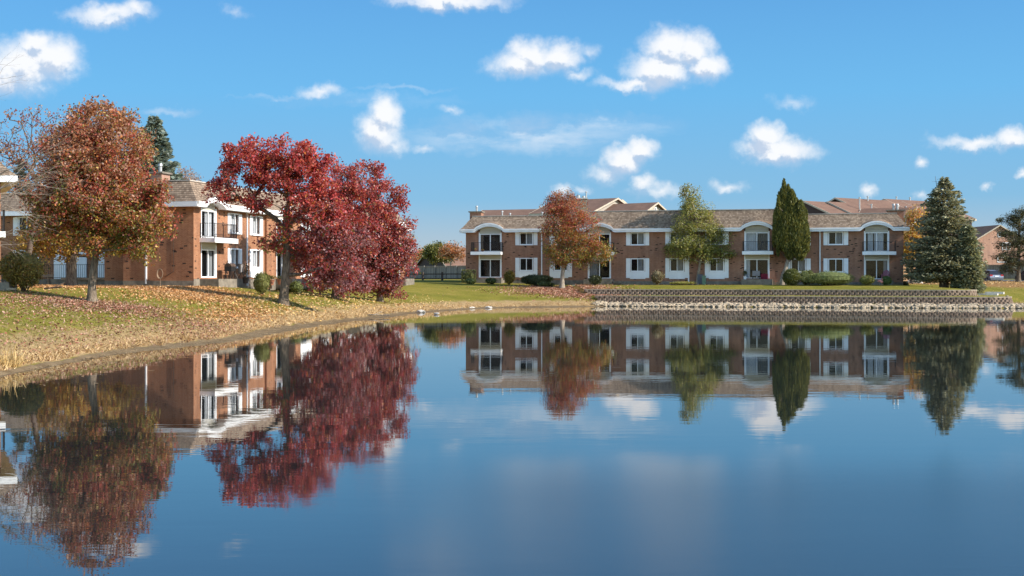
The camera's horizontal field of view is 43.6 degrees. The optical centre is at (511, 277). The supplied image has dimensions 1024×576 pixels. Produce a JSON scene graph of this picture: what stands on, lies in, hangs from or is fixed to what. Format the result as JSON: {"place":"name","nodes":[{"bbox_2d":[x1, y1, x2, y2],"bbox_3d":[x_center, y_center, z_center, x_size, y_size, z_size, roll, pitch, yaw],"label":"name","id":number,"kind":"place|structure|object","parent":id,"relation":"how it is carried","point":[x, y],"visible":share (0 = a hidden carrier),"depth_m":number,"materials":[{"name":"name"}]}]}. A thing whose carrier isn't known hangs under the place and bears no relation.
{"place":"outdoors","nodes":[
{"label":"outdoors","id":0,"kind":"place"},
{"bbox_2d":[0,306,1023,575],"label":"water","id":1,"kind":"structure","parent":0,"point":[616,440],"depth_m":18.51,"materials":[{"name":"blue liquid"}]},
{"bbox_2d":[0,321,338,384],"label":"floating leaves","id":2,"kind":"object","parent":1,"relation":"on","point":[156,353],"visible":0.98,"depth_m":42.62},
{"bbox_2d":[0,279,1023,375],"bbox_3d":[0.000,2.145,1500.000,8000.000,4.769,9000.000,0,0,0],"label":"ground","id":3,"kind":"structure","parent":0,"point":[454,291],"depth_m":73.37,"materials":[{"name":"plant"}]},
{"bbox_2d":[0,280,16,289],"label":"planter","id":4,"kind":"object","parent":3,"relation":"on","point":[4,285],"visible":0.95,"depth_m":56.60,"materials":[{"name":"concrete"}]},
{"bbox_2d":[0,162,18,281],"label":"apartment building","id":5,"kind":"structure","parent":3,"relation":"on","point":[2,183],"depth_m":61.81,"materials":[{"name":"brick"}]},
{"bbox_2d":[0,343,28,367],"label":"bank grass","id":6,"kind":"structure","parent":3,"relation":"on","point":[10,359],"depth_m":34.37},
{"bbox_2d":[9,160,28,192],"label":"spruce tree","id":7,"kind":"object","parent":3,"relation":"on","point":[22,173],"visible":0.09,"depth_m":109.79,"materials":[{"name":"green plant"}]},
{"bbox_2d":[0,248,49,290],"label":"shrub","id":8,"kind":"object","parent":3,"relation":"on","point":[24,270],"visible":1,"depth_m":56.47,"materials":[{"name":"green plant"}]},
{"bbox_2d":[0,105,85,287],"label":"bare tree","id":9,"kind":"object","parent":3,"relation":"on","point":[13,157],"visible":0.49,"depth_m":69.82,"materials":[{"name":"brown plant"}]},
{"bbox_2d":[0,43,96,254],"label":"bare tree","id":10,"kind":"object","parent":3,"relation":"on","point":[11,185],"visible":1,"depth_m":44.50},
{"bbox_2d":[1,264,103,284],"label":"railing","id":11,"kind":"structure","parent":3,"relation":"on","point":[82,280],"depth_m":85.59,"materials":[{"name":"metal"}]},
{"bbox_2d":[8,99,158,285],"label":"maple tree","id":12,"kind":"object","parent":3,"relation":"on","point":[42,246],"visible":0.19,"depth_m":76.78,"materials":[{"name":"orange plant"}]},
{"bbox_2d":[17,94,182,302],"bbox_3d":[-17.765,-3.395,54.880,6.763,9.095,5.084,0,0,24],"label":"pear tree","id":13,"kind":"object","parent":3,"relation":"on","point":[109,193],"visible":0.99,"depth_m":54.35,"materials":[{"name":"orange plant"}]},
{"bbox_2d":[0,291,236,351],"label":"lawn grass","id":14,"kind":"structure","parent":3,"relation":"on","point":[79,338],"depth_m":46.46,"materials":[{"name":"plant"}]},
{"bbox_2d":[0,323,253,371],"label":"bank grass","id":15,"kind":"structure","parent":3,"relation":"on","point":[33,356],"depth_m":43.18,"materials":[{"name":"plant"}]},
{"bbox_2d":[0,289,285,368],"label":"fallen leaves","id":16,"kind":"object","parent":3,"relation":"on","point":[108,305],"visible":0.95,"depth_m":50.69,"materials":[{"name":"plant"}]},
{"bbox_2d":[138,115,184,180],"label":"spruce tree","id":17,"kind":"object","parent":3,"relation":"on","point":[161,143],"visible":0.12,"depth_m":107.52,"materials":[{"name":"green plant"}]},
{"bbox_2d":[17,282,357,334],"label":"fallen leaves","id":18,"kind":"object","parent":3,"relation":"on","point":[179,296],"depth_m":68.24,"materials":[{"name":"plant"}]},
{"bbox_2d":[176,166,203,180],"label":"oak tree","id":19,"kind":"object","parent":3,"relation":"on","point":[186,178],"visible":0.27,"depth_m":127.81,"materials":[{"name":"grey plant"}]},
{"bbox_2d":[1,163,413,289],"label":"apartment building","id":20,"kind":"structure","parent":3,"relation":"on","point":[208,243],"depth_m":84.73,"materials":[{"name":"brown brick"}]},
{"bbox_2d":[13,217,29,235],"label":"window","id":21,"kind":"structure","parent":20,"relation":"in","point":[16,220],"depth_m":93.99,"materials":[{"name":"white glass"}]},
{"bbox_2d":[54,250,65,278],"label":"entrance door","id":22,"kind":"structure","parent":20,"relation":"in","point":[57,265],"depth_m":93.14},
{"bbox_2d":[77,252,86,276],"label":"entrance door","id":23,"kind":"structure","parent":20,"relation":"in","point":[82,260],"depth_m":92.70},
{"bbox_2d":[98,252,103,276],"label":"entrance door","id":24,"kind":"structure","parent":20,"relation":"in","point":[102,260],"depth_m":92.35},
{"bbox_2d":[202,249,214,277],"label":"sliding door","id":25,"kind":"structure","parent":20,"relation":"in","point":[209,252],"depth_m":84.73,"materials":[{"name":"white glass"}]},
{"bbox_2d":[202,210,214,237],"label":"sliding door","id":26,"kind":"structure","parent":20,"relation":"in","point":[207,213],"depth_m":84.21,"materials":[{"name":"white glass"}]},
{"bbox_2d":[224,263,235,278],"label":"grill","id":27,"kind":"object","parent":20,"relation":"on","point":[229,267],"visible":1,"depth_m":85.02,"materials":[{"name":"black metal"}]},
{"bbox_2d":[228,213,241,233],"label":"window","id":28,"kind":"structure","parent":20,"relation":"in","point":[231,216],"depth_m":88.06,"materials":[{"name":"white glass"}]},
{"bbox_2d":[228,248,241,267],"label":"window","id":29,"kind":"structure","parent":20,"relation":"in","point":[231,251],"depth_m":87.99,"materials":[{"name":"white glass"}]},
{"bbox_2d":[231,264,244,278],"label":"grill","id":30,"kind":"object","parent":20,"relation":"on","point":[241,268],"visible":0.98,"depth_m":86.15,"materials":[{"name":"black metal"}]},
{"bbox_2d":[250,215,262,235],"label":"window","id":31,"kind":"structure","parent":20,"relation":"in","point":[253,219],"depth_m":91.21,"materials":[{"name":"white glass"}]},
{"bbox_2d":[250,249,262,277],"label":"window","id":32,"kind":"structure","parent":20,"relation":"in","point":[254,269],"depth_m":91.12,"materials":[{"name":"white glass"}]},
{"bbox_2d":[242,262,249,283],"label":"potted plant","id":33,"kind":"object","parent":3,"relation":"on","point":[245,280],"visible":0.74,"depth_m":87.98,"materials":[{"name":"brown plant"}]},
{"bbox_2d":[253,271,270,293],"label":"shrub","id":34,"kind":"object","parent":3,"relation":"on","point":[261,281],"visible":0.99,"depth_m":79.80,"materials":[{"name":"green plant"}]},
{"bbox_2d":[269,275,275,284],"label":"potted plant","id":35,"kind":"object","parent":3,"relation":"on","point":[272,281],"visible":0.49,"depth_m":89.67,"materials":[{"name":"orange plant"}]},
{"bbox_2d":[200,132,371,305],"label":"red maple tree","id":36,"kind":"object","parent":3,"relation":"on","point":[316,210],"visible":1,"depth_m":73.51,"materials":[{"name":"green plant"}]},
{"bbox_2d":[289,281,303,292],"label":"shrub","id":37,"kind":"object","parent":3,"relation":"on","point":[296,287],"visible":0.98,"depth_m":92.79,"materials":[{"name":"green plant"}]},
{"bbox_2d":[303,280,311,291],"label":"shrub","id":38,"kind":"object","parent":3,"relation":"on","point":[305,289],"visible":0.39,"depth_m":97.81,"materials":[{"name":"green plant"}]},
{"bbox_2d":[280,155,386,299],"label":"red maple tree","id":39,"kind":"object","parent":3,"relation":"on","point":[350,191],"visible":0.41,"depth_m":85.53,"materials":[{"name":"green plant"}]},
{"bbox_2d":[347,159,421,301],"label":"red maple tree","id":40,"kind":"object","parent":3,"relation":"on","point":[394,242],"visible":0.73,"depth_m":93.49,"materials":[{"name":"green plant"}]},
{"bbox_2d":[234,301,593,329],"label":"bank grass","id":41,"kind":"structure","parent":3,"relation":"on","point":[339,316],"depth_m":77.95,"materials":[{"name":"plant"}]},
{"bbox_2d":[408,245,425,265],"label":"oak tree","id":42,"kind":"object","parent":3,"relation":"on","point":[417,258],"visible":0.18,"depth_m":259.20,"materials":[{"name":"orange plant"}]},
{"bbox_2d":[404,265,465,277],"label":"board fence","id":43,"kind":"object","parent":3,"relation":"on","point":[439,269],"visible":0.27,"depth_m":170.12,"materials":[{"name":"grey wood"}]},
{"bbox_2d":[406,272,463,279],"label":"rail fence","id":44,"kind":"object","parent":3,"relation":"on","point":[441,274],"visible":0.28,"depth_m":141.70,"materials":[{"name":"brown wood"}]},
{"bbox_2d":[418,240,454,265],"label":"deciduous tree","id":45,"kind":"object","parent":3,"relation":"on","point":[431,252],"visible":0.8,"depth_m":199.37,"materials":[{"name":"green plant"}]},
{"bbox_2d":[417,247,465,265],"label":"house","id":46,"kind":"structure","parent":3,"relation":"on","point":[422,261],"depth_m":211.66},
{"bbox_2d":[436,240,465,265],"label":"maple tree","id":47,"kind":"object","parent":3,"relation":"on","point":[450,253],"visible":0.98,"depth_m":189.59,"materials":[{"name":"orange plant"}]},
{"bbox_2d":[461,269,476,282],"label":"hedge","id":48,"kind":"object","parent":3,"relation":"on","point":[468,274],"visible":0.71,"depth_m":128.08,"materials":[{"name":"green plant"}]},
{"bbox_2d":[464,278,475,283],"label":"shrub","id":49,"kind":"object","parent":3,"relation":"on","point":[470,281],"visible":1,"depth_m":125.59,"materials":[{"name":"green plant"}]},
{"bbox_2d":[485,277,496,283],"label":"shrub","id":50,"kind":"object","parent":3,"relation":"on","point":[491,280],"visible":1,"depth_m":125.70,"materials":[{"name":"green plant"}]},
{"bbox_2d":[503,269,514,284],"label":"shrub","id":51,"kind":"object","parent":3,"relation":"on","point":[509,277],"visible":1,"depth_m":125.34,"materials":[{"name":"green plant"}]},
{"bbox_2d":[481,206,540,215],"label":"house","id":52,"kind":"structure","parent":3,"relation":"on","point":[507,212],"depth_m":177.78,"materials":[{"name":"beige"}]},
{"bbox_2d":[520,274,553,285],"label":"hedge","id":53,"kind":"object","parent":3,"relation":"on","point":[533,279],"visible":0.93,"depth_m":124.36,"materials":[{"name":"green plant"}]},
{"bbox_2d":[537,281,554,286],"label":"shrub","id":54,"kind":"object","parent":3,"relation":"on","point":[548,284],"visible":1,"depth_m":123.20,"materials":[{"name":"green plant"}]},
{"bbox_2d":[529,191,625,214],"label":"house","id":55,"kind":"structure","parent":3,"relation":"on","point":[603,204],"depth_m":163.78,"materials":[{"name":"beige"}]},
{"bbox_2d":[575,195,587,214],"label":"chimney stack","id":56,"kind":"object","parent":55,"relation":"on","point":[582,198],"visible":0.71,"depth_m":159.40,"materials":[{"name":"brick"}]},
{"bbox_2d":[537,187,618,287],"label":"pear tree","id":57,"kind":"object","parent":3,"relation":"on","point":[566,230],"visible":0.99,"depth_m":121.40,"materials":[{"name":"orange plant"}]},
{"bbox_2d":[588,275,601,284],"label":"shrub","id":58,"kind":"object","parent":3,"relation":"on","point":[595,279],"visible":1,"depth_m":122.42,"materials":[{"name":"green plant"}]},
{"bbox_2d":[173,280,1023,325],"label":"fallen leaves","id":59,"kind":"object","parent":3,"relation":"on","point":[343,301],"visible":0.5,"depth_m":82.16,"materials":[{"name":"plant"}]},
{"bbox_2d":[467,284,740,301],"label":"fallen leaves","id":60,"kind":"object","parent":3,"relation":"on","point":[565,292],"visible":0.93,"depth_m":117.98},
{"bbox_2d":[604,202,665,210],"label":"house","id":61,"kind":"structure","parent":3,"relation":"on","point":[638,206],"depth_m":160.70,"materials":[{"name":"beige"}]},
{"bbox_2d":[651,269,664,284],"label":"shrub","id":62,"kind":"object","parent":3,"relation":"on","point":[657,277],"visible":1,"depth_m":121.72,"materials":[{"name":"green plant"}]},
{"bbox_2d":[670,281,695,284],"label":"shrub","id":63,"kind":"object","parent":3,"relation":"on","point":[682,282],"visible":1,"depth_m":121.37,"materials":[{"name":"green plant"}]},
{"bbox_2d":[459,204,909,284],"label":"apartment building","id":64,"kind":"structure","parent":3,"relation":"on","point":[857,245],"depth_m":125.17,"materials":[{"name":"brown brick"}]},
{"bbox_2d":[480,259,500,277],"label":"sliding door","id":65,"kind":"structure","parent":64,"relation":"in","point":[480,259],"depth_m":129.44,"materials":[{"name":"glass"}]},
{"bbox_2d":[480,234,500,251],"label":"sliding door","id":66,"kind":"structure","parent":64,"relation":"in","point":[481,235],"depth_m":129.66,"materials":[{"name":"glass"}]},
{"bbox_2d":[515,232,536,244],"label":"window","id":67,"kind":"structure","parent":64,"relation":"in","point":[529,235],"depth_m":128.66,"materials":[{"name":"white glass"}]},
{"bbox_2d":[515,258,536,277],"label":"window","id":68,"kind":"structure","parent":64,"relation":"in","point":[521,273],"depth_m":128.50,"materials":[{"name":"white glass"}]},
{"bbox_2d":[550,262,571,277],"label":"window","id":69,"kind":"structure","parent":64,"relation":"in","point":[554,273],"depth_m":127.69,"materials":[{"name":"white glass"}]},
{"bbox_2d":[589,260,609,277],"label":"sliding door","id":70,"kind":"structure","parent":64,"relation":"in","point":[593,270],"depth_m":127.00,"materials":[{"name":"grey glass"}]},
{"bbox_2d":[626,232,648,245],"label":"window","id":71,"kind":"structure","parent":64,"relation":"in","point":[642,237],"depth_m":125.89,"materials":[{"name":"white glass"}]},
{"bbox_2d":[626,258,648,278],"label":"window","id":72,"kind":"structure","parent":64,"relation":"in","point":[642,272],"depth_m":125.83,"materials":[{"name":"white glass"}]},
{"bbox_2d":[665,232,687,244],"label":"window","id":73,"kind":"structure","parent":64,"relation":"in","point":[666,233],"depth_m":125.06,"materials":[{"name":"white glass"}]},
{"bbox_2d":[665,258,687,278],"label":"window","id":74,"kind":"structure","parent":64,"relation":"in","point":[679,274],"depth_m":124.94,"materials":[{"name":"white glass"}]},
{"bbox_2d":[705,232,728,244],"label":"window","id":75,"kind":"structure","parent":64,"relation":"in","point":[726,233],"depth_m":123.79,"materials":[{"name":"white glass"}]},
{"bbox_2d":[705,258,728,278],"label":"window","id":76,"kind":"structure","parent":64,"relation":"in","point":[722,270],"depth_m":123.97,"materials":[{"name":"white glass"}]},
{"bbox_2d":[752,271,759,278],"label":"patio chair","id":77,"kind":"object","parent":64,"relation":"on","point":[755,273],"visible":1,"depth_m":122.29,"materials":[{"name":"plastic"}]},
{"bbox_2d":[745,259,768,277],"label":"sliding door","id":78,"kind":"structure","parent":64,"relation":"in","point":[747,261],"depth_m":123.52,"materials":[{"name":"white glass"}]},
{"bbox_2d":[745,232,768,249],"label":"sliding door","id":79,"kind":"structure","parent":64,"relation":"in","point":[761,236],"depth_m":123.30,"materials":[{"name":"white glass"}]},
{"bbox_2d":[761,274,767,278],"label":"patio cushion","id":80,"kind":"object","parent":64,"relation":"on","point":[764,276],"visible":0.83,"depth_m":122.79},
{"bbox_2d":[788,258,810,271],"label":"window","id":81,"kind":"structure","parent":64,"relation":"in","point":[805,264],"depth_m":122.29,"materials":[{"name":"white glass"}]},
{"bbox_2d":[823,231,847,244],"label":"window","id":82,"kind":"structure","parent":64,"relation":"in","point":[838,235],"depth_m":121.60,"materials":[{"name":"white glass"}]},
{"bbox_2d":[823,258,847,273],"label":"window","id":83,"kind":"structure","parent":64,"relation":"in","point":[825,260],"depth_m":121.45,"materials":[{"name":"white glass"}]},
{"bbox_2d":[865,260,887,278],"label":"sliding door","id":84,"kind":"structure","parent":64,"relation":"in","point":[885,262],"depth_m":120.65,"materials":[{"name":"white glass"}]},
{"bbox_2d":[865,232,887,250],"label":"sliding door","id":85,"kind":"structure","parent":64,"relation":"in","point":[878,236],"depth_m":120.83,"materials":[{"name":"white glass"}]},
{"bbox_2d":[881,270,889,278],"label":"garden chair","id":86,"kind":"object","parent":64,"relation":"on","point":[886,273],"visible":0.72,"depth_m":119.79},
{"bbox_2d":[661,182,737,284],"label":"maple tree","id":87,"kind":"object","parent":3,"relation":"on","point":[690,207],"visible":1,"depth_m":123.44,"materials":[{"name":"green plant"}]},
{"bbox_2d":[697,274,702,283],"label":"utility box","id":88,"kind":"object","parent":3,"relation":"on","point":[699,278],"visible":1,"depth_m":123.81,"materials":[{"name":"metal"}]},
{"bbox_2d":[702,276,705,284],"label":"utility box","id":89,"kind":"object","parent":3,"relation":"on","point":[703,280],"visible":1,"depth_m":122.96,"materials":[{"name":"green metal"}]},
{"bbox_2d":[584,289,977,295],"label":"retaining wall","id":90,"kind":"structure","parent":3,"relation":"on","point":[768,292],"depth_m":113.71,"materials":[{"name":"stone"}]},
{"bbox_2d":[771,178,810,284],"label":"juniper tree","id":91,"kind":"object","parent":3,"relation":"on","point":[791,235],"visible":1,"depth_m":120.33,"materials":[{"name":"green plant"}]},
{"bbox_2d":[782,268,800,285],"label":"shrub","id":92,"kind":"object","parent":3,"relation":"on","point":[791,276],"visible":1,"depth_m":117.84,"materials":[{"name":"green plant"}]},
{"bbox_2d":[595,296,1012,303],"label":"retaining wall","id":93,"kind":"structure","parent":3,"relation":"on","point":[852,299],"depth_m":110.31,"materials":[{"name":"stone"}]},
{"bbox_2d":[800,269,813,284],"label":"shrub","id":94,"kind":"object","parent":3,"relation":"on","point":[804,273],"visible":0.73,"depth_m":118.33,"materials":[{"name":"green plant"}]},
{"bbox_2d":[593,295,1023,307],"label":"riprap","id":95,"kind":"object","parent":3,"relation":"on","point":[923,304],"depth_m":108.58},
{"bbox_2d":[803,201,846,213],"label":"house","id":96,"kind":"structure","parent":3,"relation":"on","point":[814,207],"depth_m":159.44,"materials":[{"name":"brown metal"}]},
{"bbox_2d":[800,270,855,285],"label":"juniper shrub","id":97,"kind":"object","parent":3,"relation":"on","point":[825,277],"visible":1,"depth_m":116.93,"materials":[{"name":"green plant"}]},
{"bbox_2d":[825,197,875,212],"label":"house","id":98,"kind":"structure","parent":3,"relation":"on","point":[851,207],"depth_m":162.37,"materials":[{"name":"brown metal"}]},
{"bbox_2d":[859,275,874,285],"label":"shrub","id":99,"kind":"object","parent":3,"relation":"on","point":[867,280],"visible":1,"depth_m":116.32,"materials":[{"name":"green plant"}]},
{"bbox_2d":[828,196,926,237],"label":"house","id":100,"kind":"structure","parent":3,"relation":"on","point":[882,203],"depth_m":171.50,"materials":[{"name":"brown metal"}]},
{"bbox_2d":[881,276,891,284],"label":"shrub","id":101,"kind":"object","parent":3,"relation":"on","point":[886,280],"visible":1,"depth_m":116.00,"materials":[{"name":"green plant"}]},
{"bbox_2d":[859,207,916,260],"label":"house","id":102,"kind":"structure","parent":3,"relation":"on","point":[874,210],"depth_m":159.86,"materials":[{"name":"brown"}]},
{"bbox_2d":[903,203,925,282],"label":"maple tree","id":103,"kind":"object","parent":3,"relation":"on","point":[909,221],"visible":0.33,"depth_m":137.41,"materials":[{"name":"orange plant"}]},
{"bbox_2d":[882,196,976,234],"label":"house","id":104,"kind":"structure","parent":3,"relation":"on","point":[910,202],"depth_m":177.57,"materials":[{"name":"brown metal"}]},
{"bbox_2d":[898,176,990,287],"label":"spruce tree","id":105,"kind":"object","parent":3,"relation":"on","point":[934,248],"visible":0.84,"depth_m":116.04,"materials":[{"name":"green plant"}]},
{"bbox_2d":[947,223,986,295],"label":"spruce tree","id":106,"kind":"object","parent":3,"relation":"on","point":[968,281],"visible":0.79,"depth_m":114.29,"materials":[{"name":"green plant"}]},
{"bbox_2d":[977,292,1003,294],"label":"stone step","id":107,"kind":"object","parent":3,"relation":"on","point":[991,293],"visible":0.83,"depth_m":113.36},
{"bbox_2d":[974,225,1023,264],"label":"house","id":108,"kind":"structure","parent":3,"relation":"on","point":[986,236],"depth_m":208.43,"materials":[{"name":"brown brick"}]},
{"bbox_2d":[983,264,1023,278],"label":"board fence","id":109,"kind":"object","parent":3,"relation":"on","point":[1009,276],"visible":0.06,"depth_m":184.64,"materials":[{"name":"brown wood"}]},
{"bbox_2d":[990,205,1023,281],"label":"pine tree","id":110,"kind":"object","parent":3,"relation":"on","point":[1012,258],"visible":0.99,"depth_m":151.80,"materials":[{"name":"green plant"}]},
{"bbox_2d":[0,0,1023,252],"label":"sky","id":111,"kind":"structure","parent":0,"point":[466,104],"materials":[{"name":"blue"}]},
{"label":"road","id":112,"kind":"structure","parent":0,"visible":0},
{"bbox_2d":[982,269,1003,280],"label":"parked car","id":113,"kind":"object","parent":112,"relation":"on","point":[993,275],"visible":0.56,"depth_m":163.95,"materials":[{"name":"silver metal"}]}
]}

